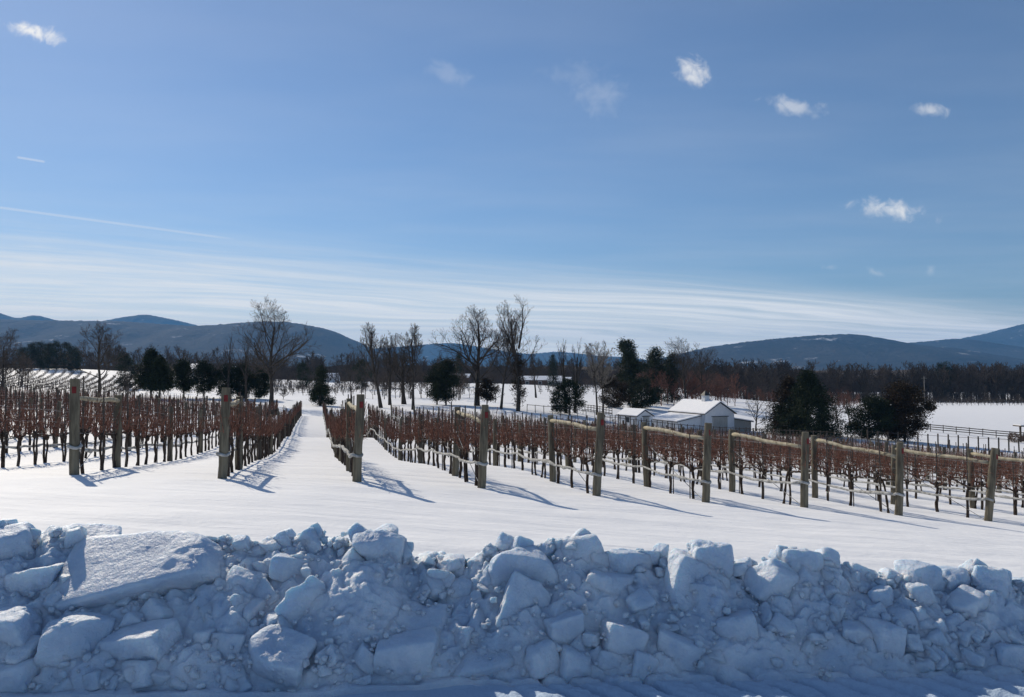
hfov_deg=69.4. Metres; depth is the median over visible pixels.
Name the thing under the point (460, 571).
snow chunk
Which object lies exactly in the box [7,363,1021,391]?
distant forest
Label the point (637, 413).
shed
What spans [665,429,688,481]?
grapevine
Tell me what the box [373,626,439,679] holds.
snow block
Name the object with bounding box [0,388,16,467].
grapevine
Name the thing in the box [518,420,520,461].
line post
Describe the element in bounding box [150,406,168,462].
grapevine
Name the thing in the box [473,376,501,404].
evergreen tree
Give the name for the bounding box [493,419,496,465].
line post
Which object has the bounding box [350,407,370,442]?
grapevine
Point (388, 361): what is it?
bare tree
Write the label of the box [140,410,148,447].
grapevine
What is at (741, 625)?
snow block
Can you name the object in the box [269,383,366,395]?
meadow vines
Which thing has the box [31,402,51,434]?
grapevine
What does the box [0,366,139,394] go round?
hillside vines
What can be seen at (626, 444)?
grapevine
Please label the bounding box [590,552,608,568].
snow chunk
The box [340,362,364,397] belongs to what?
bare tree
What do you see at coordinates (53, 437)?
grapevine
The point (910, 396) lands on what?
evergreen tree
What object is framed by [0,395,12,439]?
grapevine
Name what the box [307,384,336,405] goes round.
evergreen bush
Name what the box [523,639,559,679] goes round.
snow block
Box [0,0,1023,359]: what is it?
sky
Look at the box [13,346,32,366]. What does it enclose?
pine tree
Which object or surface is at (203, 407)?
line post
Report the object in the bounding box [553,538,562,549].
snow chunk
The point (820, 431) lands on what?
barnyard fence
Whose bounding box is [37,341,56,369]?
pine tree
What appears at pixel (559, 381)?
farm building
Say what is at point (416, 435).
grapevine
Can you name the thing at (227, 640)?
snow chunk
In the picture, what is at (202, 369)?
evergreen tree
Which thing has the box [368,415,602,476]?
rolled netting
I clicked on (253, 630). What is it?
snow chunk
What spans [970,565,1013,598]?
snow block
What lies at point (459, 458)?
rolled netting
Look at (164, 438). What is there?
grapevine
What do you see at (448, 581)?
snow chunk
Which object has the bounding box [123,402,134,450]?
grapevine
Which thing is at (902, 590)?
snow chunk
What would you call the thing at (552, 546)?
snow chunk
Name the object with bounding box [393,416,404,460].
grapevine
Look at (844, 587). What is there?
snow chunk
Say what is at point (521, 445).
grapevine
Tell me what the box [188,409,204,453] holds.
grapevine
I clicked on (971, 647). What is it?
snow chunk
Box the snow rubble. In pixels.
[0,530,1023,693]
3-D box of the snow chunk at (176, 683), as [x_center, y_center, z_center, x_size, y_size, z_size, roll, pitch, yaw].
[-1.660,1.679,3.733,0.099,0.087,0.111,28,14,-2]
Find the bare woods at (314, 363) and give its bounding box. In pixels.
[0,342,620,399]
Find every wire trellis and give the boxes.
[0,405,213,433]
[82,400,276,435]
[381,418,480,449]
[385,414,589,456]
[401,410,701,466]
[417,409,799,470]
[489,416,985,488]
[493,416,1023,487]
[519,415,1018,481]
[546,417,1018,477]
[557,425,895,481]
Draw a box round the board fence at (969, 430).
[921,424,1023,438]
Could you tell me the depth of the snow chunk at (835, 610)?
4.13 m
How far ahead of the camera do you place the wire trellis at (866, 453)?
30.66 m
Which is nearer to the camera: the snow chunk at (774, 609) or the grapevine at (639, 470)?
the snow chunk at (774, 609)
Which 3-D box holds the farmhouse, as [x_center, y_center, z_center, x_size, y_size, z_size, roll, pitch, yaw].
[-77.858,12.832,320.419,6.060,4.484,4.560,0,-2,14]
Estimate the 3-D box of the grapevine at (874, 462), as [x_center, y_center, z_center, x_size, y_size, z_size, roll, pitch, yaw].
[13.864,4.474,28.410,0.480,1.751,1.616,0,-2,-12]
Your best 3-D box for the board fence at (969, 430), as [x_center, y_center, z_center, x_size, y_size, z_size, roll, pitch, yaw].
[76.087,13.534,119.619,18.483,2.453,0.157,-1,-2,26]
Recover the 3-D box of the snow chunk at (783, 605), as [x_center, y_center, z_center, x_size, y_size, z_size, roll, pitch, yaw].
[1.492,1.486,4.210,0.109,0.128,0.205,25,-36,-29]
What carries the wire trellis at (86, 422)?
on the snowy ground
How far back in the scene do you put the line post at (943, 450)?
28.28 m
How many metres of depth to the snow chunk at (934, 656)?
3.97 m
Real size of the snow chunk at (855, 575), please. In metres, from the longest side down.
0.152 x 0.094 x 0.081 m
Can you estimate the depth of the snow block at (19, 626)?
3.81 m
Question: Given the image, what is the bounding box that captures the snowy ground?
[0,368,1023,696]
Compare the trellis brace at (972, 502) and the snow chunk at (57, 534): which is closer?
the snow chunk at (57, 534)
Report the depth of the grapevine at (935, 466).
28.61 m
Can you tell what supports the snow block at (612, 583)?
on the snow bank
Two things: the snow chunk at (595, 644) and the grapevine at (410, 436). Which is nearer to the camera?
the snow chunk at (595, 644)
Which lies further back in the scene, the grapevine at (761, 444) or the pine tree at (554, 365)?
the pine tree at (554, 365)
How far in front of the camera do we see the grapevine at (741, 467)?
19.22 m
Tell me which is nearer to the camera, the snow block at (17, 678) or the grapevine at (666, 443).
the snow block at (17, 678)
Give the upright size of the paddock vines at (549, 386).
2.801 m
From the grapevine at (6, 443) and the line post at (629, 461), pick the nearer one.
the grapevine at (6, 443)
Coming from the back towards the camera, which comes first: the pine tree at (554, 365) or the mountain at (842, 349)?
the mountain at (842, 349)
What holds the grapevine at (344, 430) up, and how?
on the snowy ground
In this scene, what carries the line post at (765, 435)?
on the snowy ground
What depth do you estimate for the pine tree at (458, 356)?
249.72 m
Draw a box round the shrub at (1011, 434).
[1007,432,1022,441]
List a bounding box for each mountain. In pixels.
[0,313,196,325]
[0,319,406,367]
[375,343,646,367]
[603,334,1023,370]
[910,339,1023,358]
[961,324,1023,346]
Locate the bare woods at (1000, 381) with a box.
[610,356,1023,402]
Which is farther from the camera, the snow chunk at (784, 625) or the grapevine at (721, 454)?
the grapevine at (721, 454)
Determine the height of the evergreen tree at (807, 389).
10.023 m
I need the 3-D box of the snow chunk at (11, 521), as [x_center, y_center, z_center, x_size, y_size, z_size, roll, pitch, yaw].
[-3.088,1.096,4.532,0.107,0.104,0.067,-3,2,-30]
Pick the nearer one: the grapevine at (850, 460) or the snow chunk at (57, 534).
the snow chunk at (57, 534)
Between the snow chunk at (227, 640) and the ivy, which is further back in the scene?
the ivy
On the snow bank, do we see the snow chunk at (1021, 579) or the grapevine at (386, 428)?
the snow chunk at (1021, 579)
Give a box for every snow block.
[0,522,40,560]
[0,605,42,647]
[0,657,38,692]
[4,562,64,599]
[33,612,115,669]
[39,523,121,554]
[54,530,229,611]
[100,618,182,662]
[224,565,268,593]
[248,624,316,687]
[269,553,310,581]
[274,575,326,626]
[352,529,404,564]
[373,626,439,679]
[382,600,452,646]
[452,644,513,676]
[488,545,558,587]
[495,571,550,627]
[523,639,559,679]
[543,608,583,644]
[559,645,591,682]
[561,534,603,562]
[585,568,634,595]
[599,619,648,657]
[605,548,652,573]
[631,650,658,682]
[657,628,705,671]
[664,548,729,611]
[689,539,733,577]
[713,609,759,641]
[737,558,798,602]
[779,548,824,571]
[842,619,873,643]
[858,616,906,657]
[867,585,893,607]
[893,559,945,591]
[938,566,970,591]
[946,584,989,617]
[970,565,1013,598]
[992,643,1023,671]
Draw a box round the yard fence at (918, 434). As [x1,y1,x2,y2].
[867,430,1019,451]
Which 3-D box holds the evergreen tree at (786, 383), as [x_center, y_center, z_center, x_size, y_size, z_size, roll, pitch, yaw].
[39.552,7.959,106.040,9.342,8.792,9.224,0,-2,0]
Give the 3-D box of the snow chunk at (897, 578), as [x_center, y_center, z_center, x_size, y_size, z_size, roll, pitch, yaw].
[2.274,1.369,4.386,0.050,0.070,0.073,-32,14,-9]
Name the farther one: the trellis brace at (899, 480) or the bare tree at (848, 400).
the bare tree at (848, 400)
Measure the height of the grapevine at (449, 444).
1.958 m
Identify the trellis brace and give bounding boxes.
[69,379,121,474]
[218,387,242,478]
[346,394,364,481]
[452,405,488,487]
[548,412,604,495]
[641,422,711,502]
[728,429,808,507]
[811,435,903,515]
[890,444,998,520]
[967,449,1023,507]
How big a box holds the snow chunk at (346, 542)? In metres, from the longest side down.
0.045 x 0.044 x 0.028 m
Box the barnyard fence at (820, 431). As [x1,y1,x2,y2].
[668,423,861,440]
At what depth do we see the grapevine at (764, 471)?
18.26 m
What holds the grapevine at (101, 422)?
on the snowy ground
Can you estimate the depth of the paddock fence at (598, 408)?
120.56 m
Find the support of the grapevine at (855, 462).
on the snowy ground
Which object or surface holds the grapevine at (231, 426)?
on the snowy ground
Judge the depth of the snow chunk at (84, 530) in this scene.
4.48 m
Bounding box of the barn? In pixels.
[653,391,753,432]
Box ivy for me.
[508,350,528,406]
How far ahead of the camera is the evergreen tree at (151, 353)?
111.09 m
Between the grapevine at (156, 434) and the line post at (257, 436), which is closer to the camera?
the grapevine at (156, 434)
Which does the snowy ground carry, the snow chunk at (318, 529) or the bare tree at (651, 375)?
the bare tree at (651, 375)
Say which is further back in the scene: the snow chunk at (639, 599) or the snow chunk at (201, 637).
the snow chunk at (639, 599)
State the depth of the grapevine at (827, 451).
27.29 m
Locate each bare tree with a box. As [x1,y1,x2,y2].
[0,328,35,391]
[48,321,128,395]
[110,369,132,393]
[215,333,235,387]
[227,337,250,401]
[233,297,320,403]
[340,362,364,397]
[348,322,396,407]
[378,330,402,404]
[381,343,424,403]
[387,323,425,409]
[429,305,510,405]
[476,296,547,410]
[483,321,530,408]
[493,382,504,402]
[526,353,542,397]
[543,338,566,412]
[562,340,584,412]
[582,342,613,414]
[585,341,618,411]
[639,364,665,401]
[664,336,732,398]
[669,343,732,392]
[743,390,772,430]
[827,392,850,427]
[835,387,859,422]
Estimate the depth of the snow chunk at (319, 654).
3.78 m
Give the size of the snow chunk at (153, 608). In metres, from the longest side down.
0.178 x 0.171 x 0.134 m
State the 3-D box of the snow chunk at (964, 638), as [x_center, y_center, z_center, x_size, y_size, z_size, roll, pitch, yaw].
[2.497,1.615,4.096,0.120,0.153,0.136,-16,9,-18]
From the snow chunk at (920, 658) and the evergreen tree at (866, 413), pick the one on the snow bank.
the snow chunk at (920, 658)
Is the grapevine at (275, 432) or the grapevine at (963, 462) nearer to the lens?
the grapevine at (963, 462)
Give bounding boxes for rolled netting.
[0,419,209,448]
[8,411,197,438]
[66,434,217,452]
[216,444,251,456]
[322,413,362,457]
[364,428,487,465]
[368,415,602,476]
[392,416,711,483]
[472,422,993,500]
[477,436,809,484]
[489,421,1023,499]
[500,436,904,496]
[558,428,1021,486]
[621,441,1023,494]
[655,443,1018,482]
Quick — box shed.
[616,408,654,428]
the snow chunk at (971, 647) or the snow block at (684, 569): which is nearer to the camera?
the snow chunk at (971, 647)
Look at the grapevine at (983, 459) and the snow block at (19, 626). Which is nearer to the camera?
the snow block at (19, 626)
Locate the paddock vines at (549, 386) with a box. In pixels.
[538,382,612,393]
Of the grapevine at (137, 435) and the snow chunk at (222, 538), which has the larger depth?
the grapevine at (137, 435)
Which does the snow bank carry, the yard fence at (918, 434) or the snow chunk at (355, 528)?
the snow chunk at (355, 528)
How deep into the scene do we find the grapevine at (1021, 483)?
22.55 m
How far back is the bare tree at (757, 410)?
112.08 m
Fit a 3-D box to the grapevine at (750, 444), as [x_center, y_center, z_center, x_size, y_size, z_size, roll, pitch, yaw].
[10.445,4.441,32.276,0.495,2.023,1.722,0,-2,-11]
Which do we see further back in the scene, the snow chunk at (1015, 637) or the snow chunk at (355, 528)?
the snow chunk at (355, 528)
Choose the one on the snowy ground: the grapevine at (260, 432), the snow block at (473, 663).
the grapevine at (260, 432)
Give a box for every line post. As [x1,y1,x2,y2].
[38,398,42,434]
[54,401,61,446]
[129,408,131,450]
[161,405,163,436]
[167,407,172,460]
[199,410,202,452]
[202,404,204,429]
[256,406,261,459]
[270,415,272,453]
[334,416,337,456]
[339,409,344,460]
[384,418,387,449]
[398,418,402,459]
[418,414,422,463]
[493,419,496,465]
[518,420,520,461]
[564,424,568,468]
[573,426,576,462]
[628,427,630,463]
[632,425,636,471]
[697,431,702,475]
[762,434,766,479]
[827,437,831,483]
[884,441,889,484]
[942,447,946,489]
[996,449,1001,492]
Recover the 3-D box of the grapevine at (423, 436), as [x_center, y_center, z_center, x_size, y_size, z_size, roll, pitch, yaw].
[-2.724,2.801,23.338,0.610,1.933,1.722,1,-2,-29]
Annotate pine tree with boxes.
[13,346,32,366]
[25,342,40,367]
[33,341,46,367]
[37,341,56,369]
[50,339,66,368]
[55,342,70,368]
[62,344,81,370]
[72,350,84,369]
[454,351,468,382]
[544,354,561,386]
[613,338,651,403]
[642,345,667,402]
[662,350,683,402]
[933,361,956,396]
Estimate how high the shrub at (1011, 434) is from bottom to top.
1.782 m
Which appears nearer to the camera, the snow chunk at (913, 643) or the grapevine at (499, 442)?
the snow chunk at (913, 643)
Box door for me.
[713,417,727,432]
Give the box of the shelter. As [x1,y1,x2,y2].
[1013,424,1023,441]
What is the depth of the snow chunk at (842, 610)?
4.13 m
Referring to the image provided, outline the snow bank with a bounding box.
[0,522,1023,696]
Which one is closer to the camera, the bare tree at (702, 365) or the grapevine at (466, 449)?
the grapevine at (466, 449)
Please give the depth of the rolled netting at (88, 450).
16.11 m
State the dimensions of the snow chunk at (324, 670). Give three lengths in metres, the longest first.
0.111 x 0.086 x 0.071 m
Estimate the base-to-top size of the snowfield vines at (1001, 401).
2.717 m
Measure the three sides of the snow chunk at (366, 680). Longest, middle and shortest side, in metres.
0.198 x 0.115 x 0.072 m
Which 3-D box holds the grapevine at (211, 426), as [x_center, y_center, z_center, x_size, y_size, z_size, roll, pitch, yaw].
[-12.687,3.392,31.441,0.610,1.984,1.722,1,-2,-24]
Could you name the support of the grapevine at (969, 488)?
on the snowy ground
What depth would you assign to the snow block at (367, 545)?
4.34 m
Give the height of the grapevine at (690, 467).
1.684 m
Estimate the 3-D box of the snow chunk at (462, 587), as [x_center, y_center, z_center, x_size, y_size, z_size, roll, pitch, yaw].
[-0.329,1.436,4.289,0.192,0.204,0.146,8,-32,0]
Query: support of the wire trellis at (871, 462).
on the snowy ground
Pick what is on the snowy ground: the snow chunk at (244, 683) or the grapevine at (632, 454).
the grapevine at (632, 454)
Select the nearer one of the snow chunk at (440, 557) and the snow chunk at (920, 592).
the snow chunk at (920, 592)
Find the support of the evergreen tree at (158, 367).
on the snowy ground
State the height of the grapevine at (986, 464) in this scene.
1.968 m
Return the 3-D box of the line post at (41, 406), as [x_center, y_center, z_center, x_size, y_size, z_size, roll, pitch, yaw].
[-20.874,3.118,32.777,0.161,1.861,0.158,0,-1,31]
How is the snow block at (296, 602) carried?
on the snow bank
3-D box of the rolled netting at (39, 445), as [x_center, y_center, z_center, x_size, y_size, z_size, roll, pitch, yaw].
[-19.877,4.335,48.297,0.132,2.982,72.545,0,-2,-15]
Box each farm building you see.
[453,374,470,382]
[519,376,562,384]
[547,377,572,385]
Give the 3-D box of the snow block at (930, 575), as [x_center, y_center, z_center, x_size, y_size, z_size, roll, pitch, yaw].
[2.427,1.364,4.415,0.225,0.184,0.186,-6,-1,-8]
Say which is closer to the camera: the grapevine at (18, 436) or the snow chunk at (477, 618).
the snow chunk at (477, 618)
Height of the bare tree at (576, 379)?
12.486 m
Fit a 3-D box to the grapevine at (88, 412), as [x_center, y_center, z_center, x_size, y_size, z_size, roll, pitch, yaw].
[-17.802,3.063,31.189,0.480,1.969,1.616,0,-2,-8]
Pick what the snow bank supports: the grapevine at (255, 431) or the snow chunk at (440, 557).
the snow chunk at (440, 557)
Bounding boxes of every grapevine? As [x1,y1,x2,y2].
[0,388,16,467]
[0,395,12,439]
[0,405,22,452]
[1,398,33,465]
[2,397,25,435]
[11,397,29,451]
[17,395,46,464]
[22,396,32,434]
[24,398,42,449]
[30,397,40,420]
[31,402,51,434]
[37,404,61,462]
[42,406,64,447]
[49,403,68,461]
[52,396,68,442]
[63,376,102,473]
[80,404,100,457]
[84,401,95,439]
[84,403,104,456]
[87,392,116,469]
[92,394,125,467]
[97,406,112,446]
[112,404,126,451]
[122,387,139,466]
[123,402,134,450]
[130,398,150,465]
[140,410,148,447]
[141,406,161,464]
[142,404,149,429]
[148,408,158,443]
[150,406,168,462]
[151,405,163,442]
[156,408,175,461]
[163,403,177,460]
[173,401,185,459]
[174,410,191,458]
[182,407,195,456]
[186,405,198,454]
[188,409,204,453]
[197,408,213,450]
[203,414,217,449]
[207,405,216,448]
[208,413,219,446]
[212,393,243,475]
[213,396,242,471]
[216,416,220,444]
[233,392,252,469]
[235,399,258,465]
[236,396,253,467]
[243,401,257,463]
[243,402,258,461]
[247,411,260,460]
[252,405,269,458]
[256,404,266,459]
[262,411,271,456]
[262,411,272,458]
[267,409,276,455]
[273,412,280,452]
[275,411,281,448]
[276,408,282,447]
[280,411,286,443]
[329,404,341,440]
[329,412,338,457]
[333,400,343,463]
[333,410,338,458]
[335,393,355,471]
[338,404,345,463]
[339,400,345,464]
[346,396,367,475]
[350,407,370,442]
[381,420,391,452]
[386,414,392,450]
[387,417,397,453]
[388,424,398,457]
[390,419,398,455]
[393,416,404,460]
[399,415,413,460]
[400,414,414,462]
[403,419,417,461]
[411,417,424,457]
[413,410,422,462]
[418,406,430,463]
[421,411,434,464]
[426,407,443,465]
[427,410,448,469]
[429,411,448,467]
[441,401,454,473]
[446,406,471,477]
[453,406,474,481]
[467,405,497,485]
[470,430,479,460]
[488,420,492,464]
[494,421,507,465]
[497,412,515,466]
[501,409,518,468]
[504,428,509,458]
[509,423,517,460]
[513,412,528,469]
[519,413,540,474]
[524,416,535,462]
[533,421,544,464]
[535,418,558,477]
[536,425,547,447]
[548,416,578,483]
[554,414,572,464]
[556,416,582,487]
[560,419,576,466]
[569,415,596,492]
[578,420,592,470]
[588,423,607,471]
[602,431,609,467]
[603,420,617,475]
[604,414,626,478]
[606,424,623,469]
[616,420,627,461]
[619,422,636,470]
[621,420,641,483]
[631,421,641,472]
[635,423,664,487]
[647,424,662,475]
[654,425,678,477]
[655,432,682,466]
[662,427,689,493]
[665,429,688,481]
[668,424,685,472]
[669,428,703,498]
[676,426,695,463]
[683,430,697,464]
[690,431,718,484]
[698,431,728,488]
[711,433,728,480]
[715,431,737,469]
[724,431,761,493]
[725,428,745,451]
[726,434,748,456]
[727,437,753,479]
[743,428,768,477]
[744,427,756,469]
[744,432,772,486]
[747,432,783,498]
[754,430,770,454]
[760,431,782,479]
[764,434,793,490]
[767,428,786,474]
[773,428,813,504]
[778,437,797,480]
[781,438,799,476]
[786,445,821,471]
[793,436,810,465]
[809,438,841,491]
[810,433,845,500]
[810,438,825,476]
[818,434,839,464]
[824,438,847,477]
[828,435,873,505]
[833,438,867,486]
[834,435,865,491]
[847,443,871,480]
[851,437,868,475]
[851,440,905,512]
[853,443,883,490]
[860,437,891,500]
[865,444,883,481]
[877,445,910,483]
[889,444,931,506]
[904,441,933,498]
[904,444,926,483]
[904,447,933,490]
[908,443,933,480]
[915,444,962,511]
[921,441,943,474]
[924,446,954,493]
[924,451,950,483]
[933,440,965,504]
[947,448,966,486]
[949,443,992,517]
[950,443,980,491]
[952,444,989,477]
[961,449,1009,509]
[963,446,986,489]
[973,444,1001,488]
[974,444,1001,485]
[975,456,1014,502]
[996,454,1023,514]
[998,450,1023,497]
[1001,448,1018,489]
[1003,448,1023,507]
[1007,451,1023,492]
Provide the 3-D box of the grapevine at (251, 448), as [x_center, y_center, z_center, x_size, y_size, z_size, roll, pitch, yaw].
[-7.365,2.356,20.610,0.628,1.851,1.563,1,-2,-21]
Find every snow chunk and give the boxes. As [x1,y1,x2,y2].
[0,519,8,526]
[3,519,17,524]
[6,635,41,664]
[30,529,40,540]
[42,591,63,616]
[48,528,60,537]
[49,676,72,692]
[54,531,60,537]
[59,574,71,582]
[60,526,86,536]
[64,527,84,548]
[82,669,101,690]
[99,668,115,686]
[104,674,118,689]
[115,596,132,606]
[117,670,125,682]
[118,612,145,627]
[120,600,143,613]
[121,659,157,688]
[124,666,134,682]
[138,597,173,620]
[151,669,170,685]
[169,676,187,690]
[187,664,199,679]
[192,627,215,644]
[206,536,217,542]
[210,651,222,662]
[211,632,246,660]
[218,534,226,543]
[220,660,244,684]
[224,676,239,690]
[229,594,244,606]
[232,535,250,549]
[237,671,252,691]
[243,597,266,622]
[246,545,265,556]
[246,626,260,636]
[252,561,268,579]
[253,577,279,605]
[259,535,281,552]
[262,612,286,625]
[272,528,295,546]
[276,615,293,631]
[291,535,299,542]
[298,527,321,554]
[310,523,322,540]
[314,643,334,665]
[316,664,333,677]
[325,644,342,667]
[333,537,345,550]
[333,538,344,549]
[333,612,352,626]
[338,547,362,568]
[344,538,349,546]
[347,522,367,541]
[352,675,371,684]
[353,640,374,675]
[376,523,398,533]
[402,542,412,564]
[405,541,413,551]
[410,584,430,603]
[418,569,445,601]
[422,556,434,566]
[426,569,449,579]
[435,555,443,562]
[437,578,472,603]
[438,558,465,572]
[443,554,464,576]
[443,572,454,588]
[447,619,463,632]
[453,626,473,648]
[466,608,487,644]
[467,552,484,566]
[470,590,481,600]
[476,582,490,592]
[482,545,497,556]
[490,551,499,557]
[495,532,514,550]
[509,536,533,549]
[536,542,555,558]
[545,537,554,544]
[550,544,555,550]
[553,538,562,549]
[564,541,576,550]
[571,527,590,536]
[582,630,599,646]
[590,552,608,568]
[592,637,599,647]
[595,650,624,669]
[625,587,655,613]
[627,585,656,619]
[636,550,659,565]
[637,614,649,631]
[652,543,668,565]
[657,622,671,632]
[657,623,678,631]
[658,556,667,567]
[667,614,680,622]
[707,650,726,663]
[732,557,752,576]
[757,602,772,627]
[758,596,794,616]
[766,612,796,637]
[768,549,778,559]
[770,605,780,613]
[775,545,787,558]
[800,639,814,657]
[806,633,827,644]
[809,592,820,600]
[813,617,829,632]
[815,547,840,567]
[823,565,842,574]
[823,579,842,597]
[824,560,833,566]
[828,572,849,595]
[828,612,837,621]
[829,605,841,624]
[831,578,840,588]
[838,608,845,620]
[841,565,871,588]
[843,561,874,581]
[850,571,860,581]
[856,599,865,609]
[874,577,886,584]
[877,572,895,585]
[879,567,903,588]
[886,605,919,633]
[894,574,901,583]
[898,581,909,597]
[901,573,921,582]
[903,581,936,605]
[905,634,923,651]
[910,607,930,633]
[910,657,934,672]
[916,656,935,664]
[918,616,935,629]
[923,605,944,621]
[923,644,941,663]
[925,628,949,646]
[927,615,948,633]
[931,643,948,670]
[934,594,939,603]
[941,646,959,660]
[955,627,974,647]
[957,620,984,643]
[958,559,977,571]
[958,645,984,666]
[967,643,975,651]
[972,558,986,565]
[975,622,989,636]
[995,629,1010,642]
[1005,569,1011,582]
[1005,626,1023,644]
[1011,577,1023,583]
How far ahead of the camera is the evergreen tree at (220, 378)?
123.39 m
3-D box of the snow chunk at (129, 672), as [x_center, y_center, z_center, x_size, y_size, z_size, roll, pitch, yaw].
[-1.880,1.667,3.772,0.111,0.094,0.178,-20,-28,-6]
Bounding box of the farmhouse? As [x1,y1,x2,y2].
[326,373,339,381]
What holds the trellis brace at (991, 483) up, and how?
on the snowy ground
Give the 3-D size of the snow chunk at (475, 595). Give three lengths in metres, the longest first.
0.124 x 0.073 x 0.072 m
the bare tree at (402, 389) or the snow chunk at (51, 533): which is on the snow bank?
the snow chunk at (51, 533)
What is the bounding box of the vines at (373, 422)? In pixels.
[0,385,1023,486]
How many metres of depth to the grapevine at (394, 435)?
31.32 m
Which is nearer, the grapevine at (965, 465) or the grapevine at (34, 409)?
the grapevine at (965, 465)
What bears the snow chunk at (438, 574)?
on the snow bank
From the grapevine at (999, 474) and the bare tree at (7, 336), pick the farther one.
the bare tree at (7, 336)
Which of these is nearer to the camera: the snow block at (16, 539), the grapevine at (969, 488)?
the snow block at (16, 539)
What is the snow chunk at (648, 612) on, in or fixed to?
on the snow bank
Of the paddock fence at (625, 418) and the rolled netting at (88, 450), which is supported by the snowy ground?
the paddock fence at (625, 418)
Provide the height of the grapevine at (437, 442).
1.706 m
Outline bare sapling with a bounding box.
[279,388,288,398]
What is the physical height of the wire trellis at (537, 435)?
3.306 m
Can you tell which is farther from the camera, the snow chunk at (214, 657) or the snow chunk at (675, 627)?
the snow chunk at (675, 627)
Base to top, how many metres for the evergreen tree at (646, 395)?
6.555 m
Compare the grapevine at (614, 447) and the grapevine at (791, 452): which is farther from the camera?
the grapevine at (791, 452)
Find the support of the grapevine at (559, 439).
on the snowy ground
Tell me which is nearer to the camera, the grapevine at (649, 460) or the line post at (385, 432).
the grapevine at (649, 460)
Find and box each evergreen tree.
[111,352,142,387]
[129,345,171,397]
[142,355,177,397]
[170,357,197,396]
[191,358,221,396]
[209,360,242,396]
[230,362,257,397]
[249,365,269,398]
[294,361,314,388]
[311,362,328,405]
[351,357,372,389]
[422,362,447,404]
[430,355,463,404]
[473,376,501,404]
[548,375,589,414]
[598,374,631,406]
[626,375,664,408]
[757,369,858,437]
[757,374,815,432]
[839,394,898,439]
[872,376,937,441]
[879,386,909,439]
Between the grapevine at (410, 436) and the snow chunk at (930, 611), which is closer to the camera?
the snow chunk at (930, 611)
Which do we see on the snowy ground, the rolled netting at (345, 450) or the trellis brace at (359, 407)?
the trellis brace at (359, 407)
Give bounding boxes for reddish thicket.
[636,371,860,406]
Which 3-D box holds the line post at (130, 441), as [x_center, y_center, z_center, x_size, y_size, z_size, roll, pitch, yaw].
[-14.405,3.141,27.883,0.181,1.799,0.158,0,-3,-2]
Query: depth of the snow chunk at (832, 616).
4.11 m
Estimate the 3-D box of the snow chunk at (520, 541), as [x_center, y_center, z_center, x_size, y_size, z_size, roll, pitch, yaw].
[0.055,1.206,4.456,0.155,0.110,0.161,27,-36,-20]
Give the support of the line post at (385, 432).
on the snowy ground
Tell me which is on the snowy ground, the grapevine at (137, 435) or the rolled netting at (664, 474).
the grapevine at (137, 435)
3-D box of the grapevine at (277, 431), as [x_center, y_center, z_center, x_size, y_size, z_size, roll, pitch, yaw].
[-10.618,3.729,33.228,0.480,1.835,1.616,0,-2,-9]
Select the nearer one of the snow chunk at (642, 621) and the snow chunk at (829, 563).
the snow chunk at (642, 621)
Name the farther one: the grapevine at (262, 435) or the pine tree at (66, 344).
the pine tree at (66, 344)
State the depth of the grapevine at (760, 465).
22.71 m
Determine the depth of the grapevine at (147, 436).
19.22 m
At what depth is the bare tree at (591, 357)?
116.84 m
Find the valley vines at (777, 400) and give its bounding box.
[711,392,843,405]
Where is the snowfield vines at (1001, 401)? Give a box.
[920,397,1023,405]
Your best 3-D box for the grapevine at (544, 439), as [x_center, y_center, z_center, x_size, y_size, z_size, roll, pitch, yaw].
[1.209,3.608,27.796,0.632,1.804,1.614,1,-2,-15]
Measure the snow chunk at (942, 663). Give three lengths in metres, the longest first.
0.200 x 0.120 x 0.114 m
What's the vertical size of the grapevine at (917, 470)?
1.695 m
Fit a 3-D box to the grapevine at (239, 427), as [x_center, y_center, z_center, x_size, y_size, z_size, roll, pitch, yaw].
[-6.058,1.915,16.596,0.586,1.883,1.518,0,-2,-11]
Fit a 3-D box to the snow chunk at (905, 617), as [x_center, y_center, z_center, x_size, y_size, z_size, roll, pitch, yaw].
[2.203,1.556,4.186,0.215,0.148,0.207,5,-36,39]
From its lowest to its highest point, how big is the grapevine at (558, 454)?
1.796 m
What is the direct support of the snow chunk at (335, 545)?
on the snow bank
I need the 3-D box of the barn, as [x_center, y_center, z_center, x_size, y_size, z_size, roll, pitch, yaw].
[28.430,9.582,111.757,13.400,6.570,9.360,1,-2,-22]
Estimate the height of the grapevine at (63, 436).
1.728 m
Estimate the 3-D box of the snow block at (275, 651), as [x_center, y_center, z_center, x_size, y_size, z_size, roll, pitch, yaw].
[-1.210,1.604,3.820,0.355,0.238,0.233,14,21,12]
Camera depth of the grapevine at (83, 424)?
14.07 m
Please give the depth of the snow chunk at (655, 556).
4.42 m
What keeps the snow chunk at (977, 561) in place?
on the snow bank
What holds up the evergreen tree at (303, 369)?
on the snowy ground
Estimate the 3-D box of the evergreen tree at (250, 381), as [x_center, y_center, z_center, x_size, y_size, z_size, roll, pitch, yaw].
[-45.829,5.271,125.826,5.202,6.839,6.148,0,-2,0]
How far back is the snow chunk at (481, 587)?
4.23 m
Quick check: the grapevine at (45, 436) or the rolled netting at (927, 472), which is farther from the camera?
the rolled netting at (927, 472)
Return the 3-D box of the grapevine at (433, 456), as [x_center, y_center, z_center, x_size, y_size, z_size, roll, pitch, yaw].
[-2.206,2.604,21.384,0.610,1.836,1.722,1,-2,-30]
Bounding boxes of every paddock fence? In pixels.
[527,404,611,418]
[585,405,611,412]
[604,415,667,427]
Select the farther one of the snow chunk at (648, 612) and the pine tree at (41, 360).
the pine tree at (41, 360)
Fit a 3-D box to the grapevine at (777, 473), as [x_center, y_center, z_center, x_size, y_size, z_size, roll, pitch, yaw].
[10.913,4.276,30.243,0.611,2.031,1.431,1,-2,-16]

